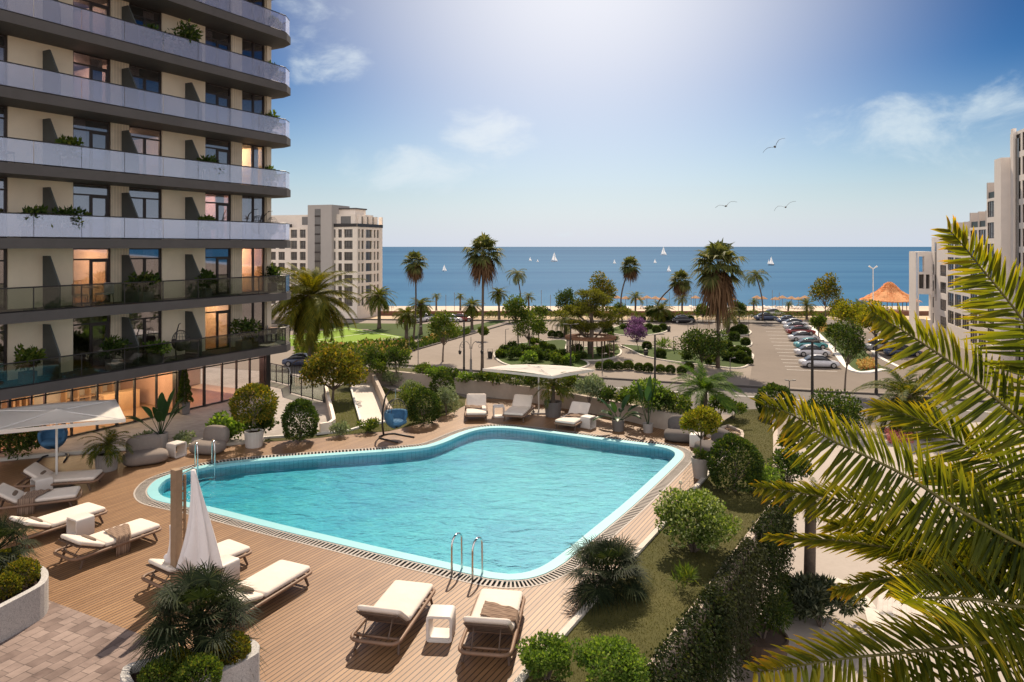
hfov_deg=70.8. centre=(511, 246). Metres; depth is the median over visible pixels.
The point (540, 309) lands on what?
broadleaf tree
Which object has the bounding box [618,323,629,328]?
island shrub
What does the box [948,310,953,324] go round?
window
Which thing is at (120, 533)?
throw
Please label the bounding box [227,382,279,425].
potted bush
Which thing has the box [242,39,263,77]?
window
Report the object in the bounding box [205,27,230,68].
window
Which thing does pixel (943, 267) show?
window
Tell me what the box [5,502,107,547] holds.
sun lounger
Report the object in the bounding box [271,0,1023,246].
sky
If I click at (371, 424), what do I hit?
garden shrub
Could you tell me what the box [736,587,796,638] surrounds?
shrub
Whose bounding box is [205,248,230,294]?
window
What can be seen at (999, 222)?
terraced block
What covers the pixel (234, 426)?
leafy shrub
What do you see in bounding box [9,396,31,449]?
shop window
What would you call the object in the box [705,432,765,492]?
round shrub
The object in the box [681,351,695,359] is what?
island shrub
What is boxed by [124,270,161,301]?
balcony plant
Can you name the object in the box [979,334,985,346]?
window
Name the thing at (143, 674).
planter bush
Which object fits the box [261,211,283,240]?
hanging chair
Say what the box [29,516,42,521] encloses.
pillow
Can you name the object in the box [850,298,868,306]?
palm
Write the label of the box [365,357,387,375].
wall shrub
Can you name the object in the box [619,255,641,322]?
fan palm
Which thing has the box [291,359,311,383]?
arched gate
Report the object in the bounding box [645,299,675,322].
date palm
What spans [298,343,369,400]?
broadleaf tree
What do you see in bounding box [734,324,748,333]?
clipped ball
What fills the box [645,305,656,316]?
broadleaf tree
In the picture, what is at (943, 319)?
window
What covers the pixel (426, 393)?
round shrub
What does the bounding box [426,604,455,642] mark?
side table
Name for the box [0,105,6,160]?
window
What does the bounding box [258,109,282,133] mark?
balcony plant
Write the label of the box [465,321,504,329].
lawn
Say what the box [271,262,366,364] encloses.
date palm
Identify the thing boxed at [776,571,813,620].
court shrub
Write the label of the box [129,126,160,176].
window
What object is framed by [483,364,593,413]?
parasol
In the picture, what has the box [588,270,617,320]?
broadleaf tree
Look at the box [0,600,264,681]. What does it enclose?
paving
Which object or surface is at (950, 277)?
window
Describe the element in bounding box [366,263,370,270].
window
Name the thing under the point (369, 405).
path
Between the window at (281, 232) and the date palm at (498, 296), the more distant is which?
the window at (281, 232)
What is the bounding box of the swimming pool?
[133,424,693,587]
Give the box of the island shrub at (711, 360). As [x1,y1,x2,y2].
[704,355,715,363]
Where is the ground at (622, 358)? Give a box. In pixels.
[142,320,1000,681]
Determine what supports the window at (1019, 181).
in the terraced block at (999, 222)
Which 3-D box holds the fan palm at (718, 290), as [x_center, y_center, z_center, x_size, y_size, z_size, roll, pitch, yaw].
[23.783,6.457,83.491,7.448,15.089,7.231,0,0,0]
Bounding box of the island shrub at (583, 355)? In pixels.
[577,350,587,358]
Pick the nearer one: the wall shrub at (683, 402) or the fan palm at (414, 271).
the wall shrub at (683, 402)
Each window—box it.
[0,34,6,84]
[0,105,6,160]
[0,177,6,237]
[0,249,6,309]
[0,324,6,380]
[0,400,8,452]
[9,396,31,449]
[32,393,45,443]
[46,389,71,437]
[72,384,97,436]
[73,51,109,103]
[73,117,109,171]
[73,183,109,238]
[73,248,109,304]
[73,315,109,369]
[81,0,109,36]
[98,381,116,430]
[117,378,134,425]
[129,3,160,46]
[129,64,160,112]
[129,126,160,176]
[129,187,160,237]
[129,248,160,298]
[130,311,160,360]
[135,374,156,421]
[157,371,176,414]
[187,366,204,409]
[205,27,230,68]
[205,82,230,125]
[205,138,230,181]
[205,193,230,238]
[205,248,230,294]
[205,305,230,350]
[205,363,222,405]
[216,0,230,11]
[223,361,236,401]
[237,358,249,396]
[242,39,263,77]
[242,91,263,131]
[242,143,263,184]
[242,196,263,238]
[242,248,263,292]
[250,356,264,394]
[251,0,263,23]
[251,302,263,343]
[271,252,275,259]
[279,230,284,237]
[279,252,284,259]
[279,263,284,270]
[291,230,296,237]
[291,241,296,248]
[291,252,296,259]
[300,230,305,237]
[300,241,305,248]
[300,252,305,259]
[300,263,305,269]
[302,217,307,224]
[315,209,320,288]
[341,216,350,223]
[345,229,352,237]
[345,241,352,248]
[345,252,352,259]
[345,263,352,271]
[345,275,352,282]
[345,286,352,294]
[345,298,352,305]
[366,230,370,237]
[366,241,370,248]
[366,252,370,259]
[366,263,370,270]
[366,274,370,281]
[366,285,370,293]
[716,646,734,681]
[919,274,922,287]
[926,274,928,287]
[935,242,935,300]
[941,265,945,276]
[941,282,945,293]
[941,299,945,310]
[941,316,945,327]
[948,257,953,269]
[948,275,953,288]
[948,292,953,305]
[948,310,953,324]
[955,294,960,308]
[955,312,960,326]
[963,296,968,310]
[963,315,968,329]
[971,328,976,344]
[979,229,985,244]
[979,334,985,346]
[988,201,993,216]
[988,222,993,237]
[988,244,993,256]
[1015,138,1018,359]
[1016,133,1020,150]
[1019,157,1020,174]
[1019,181,1020,198]
[1019,205,1020,222]
[1019,229,1020,246]
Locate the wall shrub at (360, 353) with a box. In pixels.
[350,350,365,365]
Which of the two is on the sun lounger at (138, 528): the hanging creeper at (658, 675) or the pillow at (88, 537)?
the pillow at (88, 537)
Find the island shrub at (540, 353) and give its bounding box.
[534,348,544,360]
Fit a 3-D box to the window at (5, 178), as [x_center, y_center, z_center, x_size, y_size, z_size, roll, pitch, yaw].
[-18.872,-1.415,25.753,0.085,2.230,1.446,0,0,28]
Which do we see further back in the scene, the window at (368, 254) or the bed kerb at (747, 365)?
the window at (368, 254)
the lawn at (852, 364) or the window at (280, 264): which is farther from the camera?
the window at (280, 264)
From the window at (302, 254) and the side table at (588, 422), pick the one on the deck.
the side table at (588, 422)
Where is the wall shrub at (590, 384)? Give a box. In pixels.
[573,372,606,402]
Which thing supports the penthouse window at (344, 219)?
in the apartment block at (340, 237)
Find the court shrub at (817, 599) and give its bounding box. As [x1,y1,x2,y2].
[782,570,868,627]
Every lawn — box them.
[264,385,465,441]
[331,323,462,338]
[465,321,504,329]
[498,340,586,366]
[525,409,772,681]
[584,347,619,359]
[614,324,666,334]
[623,345,751,366]
[720,336,749,345]
[813,326,881,370]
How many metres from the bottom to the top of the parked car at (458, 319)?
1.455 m
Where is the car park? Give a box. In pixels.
[666,323,1023,395]
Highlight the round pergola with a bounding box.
[565,333,615,358]
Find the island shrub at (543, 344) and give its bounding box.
[538,340,547,350]
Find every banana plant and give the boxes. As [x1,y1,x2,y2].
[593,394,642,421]
[637,375,656,423]
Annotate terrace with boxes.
[0,368,390,460]
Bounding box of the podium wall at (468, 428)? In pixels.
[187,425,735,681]
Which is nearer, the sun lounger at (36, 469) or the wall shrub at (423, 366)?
the sun lounger at (36, 469)
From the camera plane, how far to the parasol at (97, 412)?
22.16 m
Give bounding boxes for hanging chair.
[36,423,69,462]
[169,323,192,359]
[245,209,264,238]
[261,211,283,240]
[379,388,413,442]
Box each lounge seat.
[122,434,168,466]
[189,425,229,454]
[664,415,694,442]
[694,428,729,453]
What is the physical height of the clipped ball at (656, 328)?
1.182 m
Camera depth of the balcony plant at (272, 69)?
37.06 m
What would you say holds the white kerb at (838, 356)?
on the car park
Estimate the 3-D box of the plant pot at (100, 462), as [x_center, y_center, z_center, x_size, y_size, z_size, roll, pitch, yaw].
[-13.603,7.213,24.165,0.738,0.574,0.731,0,0,0]
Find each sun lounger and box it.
[0,483,82,509]
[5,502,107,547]
[14,462,104,491]
[53,518,161,569]
[141,539,251,588]
[205,560,311,626]
[350,580,435,654]
[458,589,525,665]
[464,393,487,421]
[502,394,534,422]
[554,401,593,431]
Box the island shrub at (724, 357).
[721,349,729,359]
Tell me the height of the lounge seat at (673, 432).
0.880 m
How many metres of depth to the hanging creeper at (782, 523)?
19.48 m
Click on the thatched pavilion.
(890, 292)
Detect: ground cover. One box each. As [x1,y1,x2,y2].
[293,336,415,361]
[409,327,470,349]
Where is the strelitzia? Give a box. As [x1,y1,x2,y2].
[125,389,184,433]
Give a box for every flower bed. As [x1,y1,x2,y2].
[298,338,410,352]
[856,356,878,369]
[884,427,913,443]
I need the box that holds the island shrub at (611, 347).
[605,343,618,352]
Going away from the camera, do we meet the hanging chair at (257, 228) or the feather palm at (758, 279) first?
the hanging chair at (257, 228)
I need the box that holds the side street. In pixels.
[389,323,530,367]
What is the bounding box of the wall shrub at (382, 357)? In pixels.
[375,349,390,371]
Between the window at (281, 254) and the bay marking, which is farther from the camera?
the window at (281, 254)
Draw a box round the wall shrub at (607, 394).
[596,385,618,407]
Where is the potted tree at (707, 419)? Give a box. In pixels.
[679,405,724,459]
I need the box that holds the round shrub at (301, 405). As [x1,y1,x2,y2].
[280,398,319,441]
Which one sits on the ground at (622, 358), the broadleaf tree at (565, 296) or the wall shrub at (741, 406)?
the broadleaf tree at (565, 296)
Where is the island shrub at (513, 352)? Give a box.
[504,345,523,359]
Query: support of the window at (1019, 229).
in the terraced block at (999, 222)
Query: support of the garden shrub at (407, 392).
on the lawn at (346, 389)
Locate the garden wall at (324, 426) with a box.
[319,386,335,431]
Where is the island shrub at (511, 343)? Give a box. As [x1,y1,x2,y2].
[507,340,518,346]
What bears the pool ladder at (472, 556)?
attached to the swimming pool
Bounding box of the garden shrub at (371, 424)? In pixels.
[356,417,380,432]
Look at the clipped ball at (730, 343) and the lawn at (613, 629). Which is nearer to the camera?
the lawn at (613, 629)
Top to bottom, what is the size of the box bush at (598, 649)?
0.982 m
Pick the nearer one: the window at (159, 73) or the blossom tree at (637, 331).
the window at (159, 73)
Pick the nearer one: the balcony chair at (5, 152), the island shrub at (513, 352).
the balcony chair at (5, 152)
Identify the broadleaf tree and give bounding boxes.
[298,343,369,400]
[426,309,461,361]
[477,326,489,334]
[502,294,528,343]
[509,307,548,345]
[531,305,548,319]
[532,323,548,337]
[554,287,578,310]
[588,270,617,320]
[608,302,626,314]
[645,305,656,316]
[670,326,728,365]
[694,303,708,320]
[732,300,746,320]
[807,313,826,336]
[808,272,843,316]
[824,322,845,351]
[826,296,855,321]
[828,299,865,327]
[829,317,866,389]
[852,299,894,337]
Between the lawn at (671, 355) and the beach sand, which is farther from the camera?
the beach sand
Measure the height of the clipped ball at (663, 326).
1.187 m
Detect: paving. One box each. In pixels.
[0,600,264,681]
[877,565,1023,635]
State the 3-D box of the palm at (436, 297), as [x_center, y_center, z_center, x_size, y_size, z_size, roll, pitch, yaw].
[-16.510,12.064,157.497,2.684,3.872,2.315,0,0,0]
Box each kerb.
[0,440,263,460]
[263,421,385,438]
[341,318,903,327]
[349,384,360,419]
[368,362,1022,404]
[412,321,513,351]
[493,339,589,367]
[514,470,709,681]
[580,346,621,360]
[614,324,666,335]
[619,344,753,368]
[686,315,837,318]
[706,424,743,464]
[809,325,888,372]
[831,577,883,637]
[869,349,901,367]
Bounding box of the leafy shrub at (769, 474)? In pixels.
[743,462,785,489]
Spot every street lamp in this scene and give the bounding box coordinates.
[463,319,471,370]
[565,324,576,366]
[654,334,663,382]
[811,340,824,407]
[874,333,879,394]
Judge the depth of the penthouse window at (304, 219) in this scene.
142.63 m
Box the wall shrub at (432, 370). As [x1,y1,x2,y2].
[424,365,446,376]
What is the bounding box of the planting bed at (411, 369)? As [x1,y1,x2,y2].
[363,367,720,435]
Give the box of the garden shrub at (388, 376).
[380,370,402,385]
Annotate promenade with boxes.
[273,316,928,319]
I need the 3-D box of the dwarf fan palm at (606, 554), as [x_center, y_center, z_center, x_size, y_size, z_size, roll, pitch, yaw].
[2.040,7.048,15.591,2.484,1.598,2.184,0,0,-23]
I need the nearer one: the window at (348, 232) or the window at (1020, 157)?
the window at (1020, 157)
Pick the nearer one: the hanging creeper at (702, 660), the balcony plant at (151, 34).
the hanging creeper at (702, 660)
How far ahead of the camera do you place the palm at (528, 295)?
146.37 m
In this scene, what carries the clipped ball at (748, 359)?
on the lawn at (671, 355)
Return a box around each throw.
[17,489,52,515]
[104,523,130,556]
[465,405,481,409]
[480,600,519,641]
[566,413,584,416]
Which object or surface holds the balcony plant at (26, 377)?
on the hotel
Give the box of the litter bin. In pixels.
[487,349,492,357]
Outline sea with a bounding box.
[382,247,931,305]
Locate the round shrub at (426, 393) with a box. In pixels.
[406,386,443,424]
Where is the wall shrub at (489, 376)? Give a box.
[482,371,502,385]
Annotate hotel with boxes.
[0,0,290,452]
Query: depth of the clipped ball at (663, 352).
90.00 m
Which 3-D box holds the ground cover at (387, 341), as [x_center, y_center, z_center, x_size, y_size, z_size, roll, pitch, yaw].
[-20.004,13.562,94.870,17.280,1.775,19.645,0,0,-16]
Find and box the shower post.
[170,467,195,588]
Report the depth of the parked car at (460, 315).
134.24 m
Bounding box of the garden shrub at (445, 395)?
[437,384,459,414]
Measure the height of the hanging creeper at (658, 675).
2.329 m
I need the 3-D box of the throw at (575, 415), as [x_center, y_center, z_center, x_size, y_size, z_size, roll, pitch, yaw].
[2.676,7.109,30.088,0.894,0.188,0.610,0,0,15]
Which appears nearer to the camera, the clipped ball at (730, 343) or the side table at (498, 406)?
the side table at (498, 406)
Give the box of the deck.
[0,399,739,681]
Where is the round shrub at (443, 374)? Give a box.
[428,369,455,405]
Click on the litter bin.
(490, 353)
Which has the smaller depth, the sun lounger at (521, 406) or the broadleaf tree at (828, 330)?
the sun lounger at (521, 406)
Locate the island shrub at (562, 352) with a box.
[553,348,568,355]
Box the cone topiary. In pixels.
[175,369,193,404]
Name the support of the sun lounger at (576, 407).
on the deck
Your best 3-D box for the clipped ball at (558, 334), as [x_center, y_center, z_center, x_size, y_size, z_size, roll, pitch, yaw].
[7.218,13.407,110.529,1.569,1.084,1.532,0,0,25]
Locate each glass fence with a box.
[270,363,287,383]
[288,367,290,391]
[290,374,324,402]
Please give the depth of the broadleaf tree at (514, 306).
97.75 m
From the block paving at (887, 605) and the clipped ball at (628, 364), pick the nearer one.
the block paving at (887, 605)
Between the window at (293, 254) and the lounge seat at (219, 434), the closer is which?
the lounge seat at (219, 434)
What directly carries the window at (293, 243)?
in the apartment block at (340, 237)
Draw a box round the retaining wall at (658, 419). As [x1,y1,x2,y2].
[358,370,703,432]
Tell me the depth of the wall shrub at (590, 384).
31.40 m
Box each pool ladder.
[194,439,215,479]
[451,532,482,582]
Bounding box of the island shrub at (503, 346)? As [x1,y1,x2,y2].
[499,344,509,354]
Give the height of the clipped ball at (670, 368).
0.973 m
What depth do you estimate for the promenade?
139.59 m
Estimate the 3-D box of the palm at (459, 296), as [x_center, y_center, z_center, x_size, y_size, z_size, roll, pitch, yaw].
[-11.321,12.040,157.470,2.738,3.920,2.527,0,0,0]
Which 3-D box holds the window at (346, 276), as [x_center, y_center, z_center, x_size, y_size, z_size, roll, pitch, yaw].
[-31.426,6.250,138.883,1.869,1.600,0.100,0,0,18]
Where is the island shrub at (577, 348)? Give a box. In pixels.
[571,343,582,351]
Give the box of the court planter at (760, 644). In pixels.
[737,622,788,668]
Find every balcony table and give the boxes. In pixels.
[82,286,98,305]
[268,327,277,341]
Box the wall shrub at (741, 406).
[718,397,748,417]
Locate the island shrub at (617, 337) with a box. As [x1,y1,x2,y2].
[608,331,619,340]
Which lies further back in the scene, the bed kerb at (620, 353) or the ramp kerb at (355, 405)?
the bed kerb at (620, 353)
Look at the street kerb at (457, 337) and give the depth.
108.84 m
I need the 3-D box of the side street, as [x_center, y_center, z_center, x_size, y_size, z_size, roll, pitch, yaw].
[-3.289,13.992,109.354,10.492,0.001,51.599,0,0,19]
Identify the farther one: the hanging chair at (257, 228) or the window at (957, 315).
the window at (957, 315)
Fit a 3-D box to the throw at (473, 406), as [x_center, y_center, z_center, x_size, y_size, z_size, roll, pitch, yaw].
[-1.688,7.114,31.713,0.884,0.177,0.609,0,0,10]
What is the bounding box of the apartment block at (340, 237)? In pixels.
[271,205,382,318]
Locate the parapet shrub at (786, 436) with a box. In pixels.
[776,421,814,453]
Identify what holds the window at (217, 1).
in the hotel
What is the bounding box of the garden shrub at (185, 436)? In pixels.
[172,430,196,443]
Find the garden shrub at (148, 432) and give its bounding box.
[132,429,153,436]
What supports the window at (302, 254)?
in the apartment block at (340, 237)
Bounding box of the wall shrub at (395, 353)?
[385,346,412,375]
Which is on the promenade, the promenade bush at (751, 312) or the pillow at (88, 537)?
the promenade bush at (751, 312)
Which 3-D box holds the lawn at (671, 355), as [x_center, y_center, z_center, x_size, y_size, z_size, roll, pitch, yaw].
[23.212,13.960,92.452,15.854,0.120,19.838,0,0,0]
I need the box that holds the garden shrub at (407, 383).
[398,379,421,394]
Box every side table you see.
[30,474,52,490]
[66,512,94,535]
[166,440,186,457]
[221,554,239,584]
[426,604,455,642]
[493,404,504,417]
[580,414,595,429]
[689,432,703,447]
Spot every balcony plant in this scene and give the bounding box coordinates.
[13,343,47,383]
[17,204,52,236]
[51,205,93,238]
[53,134,83,168]
[98,334,132,370]
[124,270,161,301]
[140,22,167,49]
[141,339,172,363]
[168,18,203,58]
[192,155,225,181]
[195,214,216,238]
[195,268,217,296]
[228,317,262,349]
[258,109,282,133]
[260,262,283,290]
[261,165,281,187]
[263,14,283,30]
[263,59,284,80]
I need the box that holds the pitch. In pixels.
[280,327,401,345]
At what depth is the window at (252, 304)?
36.76 m
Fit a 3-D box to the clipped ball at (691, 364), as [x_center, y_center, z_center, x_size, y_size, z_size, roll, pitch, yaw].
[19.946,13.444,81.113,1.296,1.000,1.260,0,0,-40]
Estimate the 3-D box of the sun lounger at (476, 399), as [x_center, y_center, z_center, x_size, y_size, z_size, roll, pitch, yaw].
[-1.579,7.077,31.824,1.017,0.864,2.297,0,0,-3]
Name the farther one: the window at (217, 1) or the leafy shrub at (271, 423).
the window at (217, 1)
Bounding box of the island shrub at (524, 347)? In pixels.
[518,342,532,351]
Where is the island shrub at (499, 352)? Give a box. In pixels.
[494,348,506,357]
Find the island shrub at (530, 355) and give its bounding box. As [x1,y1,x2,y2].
[519,350,537,362]
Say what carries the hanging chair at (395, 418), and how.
on the deck
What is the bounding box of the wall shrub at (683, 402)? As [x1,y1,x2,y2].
[666,392,693,414]
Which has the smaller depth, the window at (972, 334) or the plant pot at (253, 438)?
the plant pot at (253, 438)
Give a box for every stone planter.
[0,560,48,642]
[120,639,259,681]
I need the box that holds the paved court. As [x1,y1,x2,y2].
[754,421,1023,681]
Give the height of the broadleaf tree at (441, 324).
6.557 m
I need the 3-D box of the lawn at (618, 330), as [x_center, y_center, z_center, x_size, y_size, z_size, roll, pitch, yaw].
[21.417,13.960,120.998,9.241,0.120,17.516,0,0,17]
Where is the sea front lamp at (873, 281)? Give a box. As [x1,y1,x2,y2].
[868,265,877,299]
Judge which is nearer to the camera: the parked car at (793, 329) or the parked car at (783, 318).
the parked car at (793, 329)
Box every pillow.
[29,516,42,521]
[81,534,95,540]
[234,584,253,592]
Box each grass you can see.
[332,388,463,432]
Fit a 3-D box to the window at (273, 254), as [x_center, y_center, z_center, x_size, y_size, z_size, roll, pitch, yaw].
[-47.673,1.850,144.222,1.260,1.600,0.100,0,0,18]
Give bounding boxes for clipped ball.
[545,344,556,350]
[547,330,555,336]
[554,331,563,336]
[595,361,601,368]
[601,326,614,332]
[603,359,614,369]
[614,361,623,369]
[623,359,633,369]
[633,362,642,370]
[642,341,651,348]
[642,362,653,371]
[645,323,652,328]
[652,325,661,331]
[653,348,666,357]
[656,364,664,372]
[658,323,666,329]
[665,364,675,373]
[676,366,686,374]
[684,362,693,370]
[724,340,733,347]
[727,331,740,340]
[727,352,740,360]
[728,346,737,351]
[731,350,748,361]
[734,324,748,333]
[738,346,751,356]
[740,337,750,344]
[743,356,753,363]
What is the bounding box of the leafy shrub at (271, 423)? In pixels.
[245,403,279,433]
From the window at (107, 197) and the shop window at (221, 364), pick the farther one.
the shop window at (221, 364)
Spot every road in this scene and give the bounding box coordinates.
[283,363,1021,425]
[646,320,899,325]
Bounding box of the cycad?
[668,360,746,414]
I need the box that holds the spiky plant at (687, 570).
[667,561,698,588]
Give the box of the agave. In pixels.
[651,337,671,350]
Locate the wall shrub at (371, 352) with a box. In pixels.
[352,344,383,371]
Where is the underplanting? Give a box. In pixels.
[691,445,708,459]
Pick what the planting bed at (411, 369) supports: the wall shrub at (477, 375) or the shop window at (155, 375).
the wall shrub at (477, 375)
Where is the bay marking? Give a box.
[770,321,825,370]
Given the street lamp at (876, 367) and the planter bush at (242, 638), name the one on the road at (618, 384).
the street lamp at (876, 367)
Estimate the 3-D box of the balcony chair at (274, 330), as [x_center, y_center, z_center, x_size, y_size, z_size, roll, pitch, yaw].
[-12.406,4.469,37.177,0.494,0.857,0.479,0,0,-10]
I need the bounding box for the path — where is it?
[352,383,384,421]
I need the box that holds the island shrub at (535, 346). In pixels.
[528,345,540,350]
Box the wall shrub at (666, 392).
[648,388,678,411]
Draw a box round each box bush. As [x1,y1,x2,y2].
[515,629,572,680]
[565,634,651,681]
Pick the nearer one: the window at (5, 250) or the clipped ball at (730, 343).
the window at (5, 250)
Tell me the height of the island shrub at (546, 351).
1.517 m
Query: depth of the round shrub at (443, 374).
33.66 m
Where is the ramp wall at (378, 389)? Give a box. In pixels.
[372,374,392,410]
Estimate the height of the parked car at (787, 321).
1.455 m
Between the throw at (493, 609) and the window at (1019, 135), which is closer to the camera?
the throw at (493, 609)
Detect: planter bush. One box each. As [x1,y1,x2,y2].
[0,548,23,573]
[0,556,42,587]
[0,571,24,599]
[136,655,180,681]
[158,646,194,681]
[172,651,223,681]
[209,630,251,665]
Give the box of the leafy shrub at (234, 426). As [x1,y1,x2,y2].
[205,410,250,439]
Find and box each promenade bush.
[626,310,637,316]
[742,311,754,317]
[774,310,784,316]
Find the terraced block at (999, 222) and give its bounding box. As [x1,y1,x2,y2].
[909,128,1023,376]
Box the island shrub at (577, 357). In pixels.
[571,351,580,361]
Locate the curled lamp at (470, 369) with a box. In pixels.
[458,341,483,371]
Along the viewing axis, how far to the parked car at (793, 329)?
113.85 m
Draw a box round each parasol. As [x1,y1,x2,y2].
[0,399,125,488]
[175,469,223,574]
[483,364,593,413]
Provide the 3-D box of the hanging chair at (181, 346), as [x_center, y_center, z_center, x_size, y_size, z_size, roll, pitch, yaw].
[-14.532,4.126,31.506,0.771,1.554,1.060,0,0,-6]
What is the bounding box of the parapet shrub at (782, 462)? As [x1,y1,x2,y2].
[767,448,814,483]
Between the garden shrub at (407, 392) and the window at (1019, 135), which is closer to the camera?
the garden shrub at (407, 392)
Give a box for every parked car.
[282,353,307,366]
[410,314,429,322]
[445,314,462,321]
[456,313,473,321]
[671,315,695,322]
[753,312,777,320]
[767,308,784,315]
[776,315,802,322]
[781,318,808,325]
[783,321,811,328]
[785,325,815,334]
[788,331,819,341]
[793,337,828,348]
[793,344,830,356]
[798,354,839,368]
[864,339,891,349]
[883,345,922,356]
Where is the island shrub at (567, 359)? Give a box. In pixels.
[561,353,574,363]
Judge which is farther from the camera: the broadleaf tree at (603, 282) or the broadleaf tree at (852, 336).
the broadleaf tree at (603, 282)
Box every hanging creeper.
[630,665,673,681]
[640,583,736,681]
[698,533,770,681]
[748,496,796,630]
[772,463,798,565]
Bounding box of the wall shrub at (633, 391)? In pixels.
[623,377,671,412]
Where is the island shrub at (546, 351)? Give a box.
[541,349,553,359]
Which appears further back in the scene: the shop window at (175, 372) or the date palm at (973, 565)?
the shop window at (175, 372)
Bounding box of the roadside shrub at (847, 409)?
[795,386,867,432]
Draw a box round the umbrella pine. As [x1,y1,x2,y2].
[551,288,631,353]
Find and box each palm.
[0,508,45,572]
[78,426,138,468]
[129,558,268,680]
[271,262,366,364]
[359,284,397,328]
[394,305,418,338]
[401,249,429,340]
[407,297,433,334]
[431,293,440,310]
[455,293,465,310]
[461,232,504,369]
[461,296,485,328]
[488,286,508,319]
[506,268,526,307]
[521,291,534,309]
[530,371,574,408]
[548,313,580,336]
[560,532,655,618]
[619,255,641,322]
[625,291,643,310]
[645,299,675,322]
[654,268,693,316]
[672,295,690,310]
[686,239,749,367]
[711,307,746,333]
[742,215,1023,681]
[742,269,771,320]
[748,299,759,309]
[783,301,793,310]
[792,477,835,577]
[796,297,819,318]
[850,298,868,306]
[851,365,966,441]
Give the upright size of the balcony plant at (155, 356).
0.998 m
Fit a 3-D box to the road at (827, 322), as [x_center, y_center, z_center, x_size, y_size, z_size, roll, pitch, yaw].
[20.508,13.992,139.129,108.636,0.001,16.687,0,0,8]
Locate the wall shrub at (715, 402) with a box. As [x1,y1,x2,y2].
[707,394,730,411]
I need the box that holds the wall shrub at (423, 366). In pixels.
[411,362,431,373]
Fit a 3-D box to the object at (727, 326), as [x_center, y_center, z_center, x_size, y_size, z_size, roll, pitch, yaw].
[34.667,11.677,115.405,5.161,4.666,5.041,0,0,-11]
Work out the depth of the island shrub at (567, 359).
84.98 m
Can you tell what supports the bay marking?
on the car park
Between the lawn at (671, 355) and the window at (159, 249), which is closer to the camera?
the window at (159, 249)
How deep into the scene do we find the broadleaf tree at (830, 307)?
120.29 m
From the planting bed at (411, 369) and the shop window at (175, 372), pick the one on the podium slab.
the planting bed at (411, 369)
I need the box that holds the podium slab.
[140,366,775,679]
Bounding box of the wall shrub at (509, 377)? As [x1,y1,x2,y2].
[494,370,525,385]
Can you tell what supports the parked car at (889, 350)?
on the car park
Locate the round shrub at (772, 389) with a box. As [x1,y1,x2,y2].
[754,381,795,415]
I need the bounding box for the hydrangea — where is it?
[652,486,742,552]
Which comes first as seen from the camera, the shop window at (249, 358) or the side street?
the shop window at (249, 358)
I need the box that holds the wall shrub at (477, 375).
[471,370,487,381]
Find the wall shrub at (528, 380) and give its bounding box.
[523,372,546,387]
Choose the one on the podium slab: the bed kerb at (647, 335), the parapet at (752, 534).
the parapet at (752, 534)
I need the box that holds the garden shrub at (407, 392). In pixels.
[397,381,424,409]
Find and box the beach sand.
[389,306,928,310]
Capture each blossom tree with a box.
[623,323,647,348]
[626,316,645,326]
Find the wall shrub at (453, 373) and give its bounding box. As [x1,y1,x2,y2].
[445,366,461,379]
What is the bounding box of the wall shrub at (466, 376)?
[456,370,474,382]
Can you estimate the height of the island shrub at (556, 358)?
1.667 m
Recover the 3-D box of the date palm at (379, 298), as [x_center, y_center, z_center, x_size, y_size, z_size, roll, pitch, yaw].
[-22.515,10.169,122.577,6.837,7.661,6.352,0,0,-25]
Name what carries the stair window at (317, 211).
in the apartment block at (340, 237)
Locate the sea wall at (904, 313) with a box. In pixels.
[381,311,928,315]
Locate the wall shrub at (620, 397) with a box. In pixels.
[610,385,633,405]
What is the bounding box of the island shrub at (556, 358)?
[548,351,564,364]
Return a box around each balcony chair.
[0,141,14,161]
[72,284,87,306]
[95,284,113,304]
[144,219,160,237]
[266,324,276,341]
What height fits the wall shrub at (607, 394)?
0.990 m
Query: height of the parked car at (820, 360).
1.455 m
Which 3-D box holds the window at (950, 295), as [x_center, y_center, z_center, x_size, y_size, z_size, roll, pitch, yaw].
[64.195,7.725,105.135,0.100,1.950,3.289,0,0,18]
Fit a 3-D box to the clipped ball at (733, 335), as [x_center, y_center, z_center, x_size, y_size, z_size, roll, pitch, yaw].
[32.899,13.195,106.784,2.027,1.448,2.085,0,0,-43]
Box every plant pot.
[95,450,118,472]
[152,431,168,447]
[179,401,189,414]
[244,428,263,448]
[544,400,561,417]
[612,418,624,431]
[643,422,652,432]
[691,455,707,478]
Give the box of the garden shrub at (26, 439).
[0,426,40,460]
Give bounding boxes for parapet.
[648,500,779,678]
[772,412,777,498]
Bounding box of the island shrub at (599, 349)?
[596,346,610,355]
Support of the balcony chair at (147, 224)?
on the hotel
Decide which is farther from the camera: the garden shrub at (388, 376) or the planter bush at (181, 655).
the garden shrub at (388, 376)
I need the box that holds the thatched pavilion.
[859,282,922,310]
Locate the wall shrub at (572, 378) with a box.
[555,374,581,394]
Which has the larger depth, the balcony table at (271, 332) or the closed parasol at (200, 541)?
the balcony table at (271, 332)
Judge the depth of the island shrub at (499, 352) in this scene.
90.05 m
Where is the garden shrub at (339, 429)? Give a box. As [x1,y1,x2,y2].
[328,419,351,435]
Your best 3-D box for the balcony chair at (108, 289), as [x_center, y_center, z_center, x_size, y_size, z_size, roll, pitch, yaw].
[-16.187,1.869,28.610,0.494,0.857,0.479,0,0,13]
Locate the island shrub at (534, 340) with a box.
[528,336,541,345]
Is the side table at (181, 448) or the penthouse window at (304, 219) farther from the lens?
the penthouse window at (304, 219)
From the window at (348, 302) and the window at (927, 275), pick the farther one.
the window at (348, 302)
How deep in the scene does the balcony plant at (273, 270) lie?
36.99 m
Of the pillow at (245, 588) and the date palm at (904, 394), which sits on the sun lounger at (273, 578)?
the pillow at (245, 588)

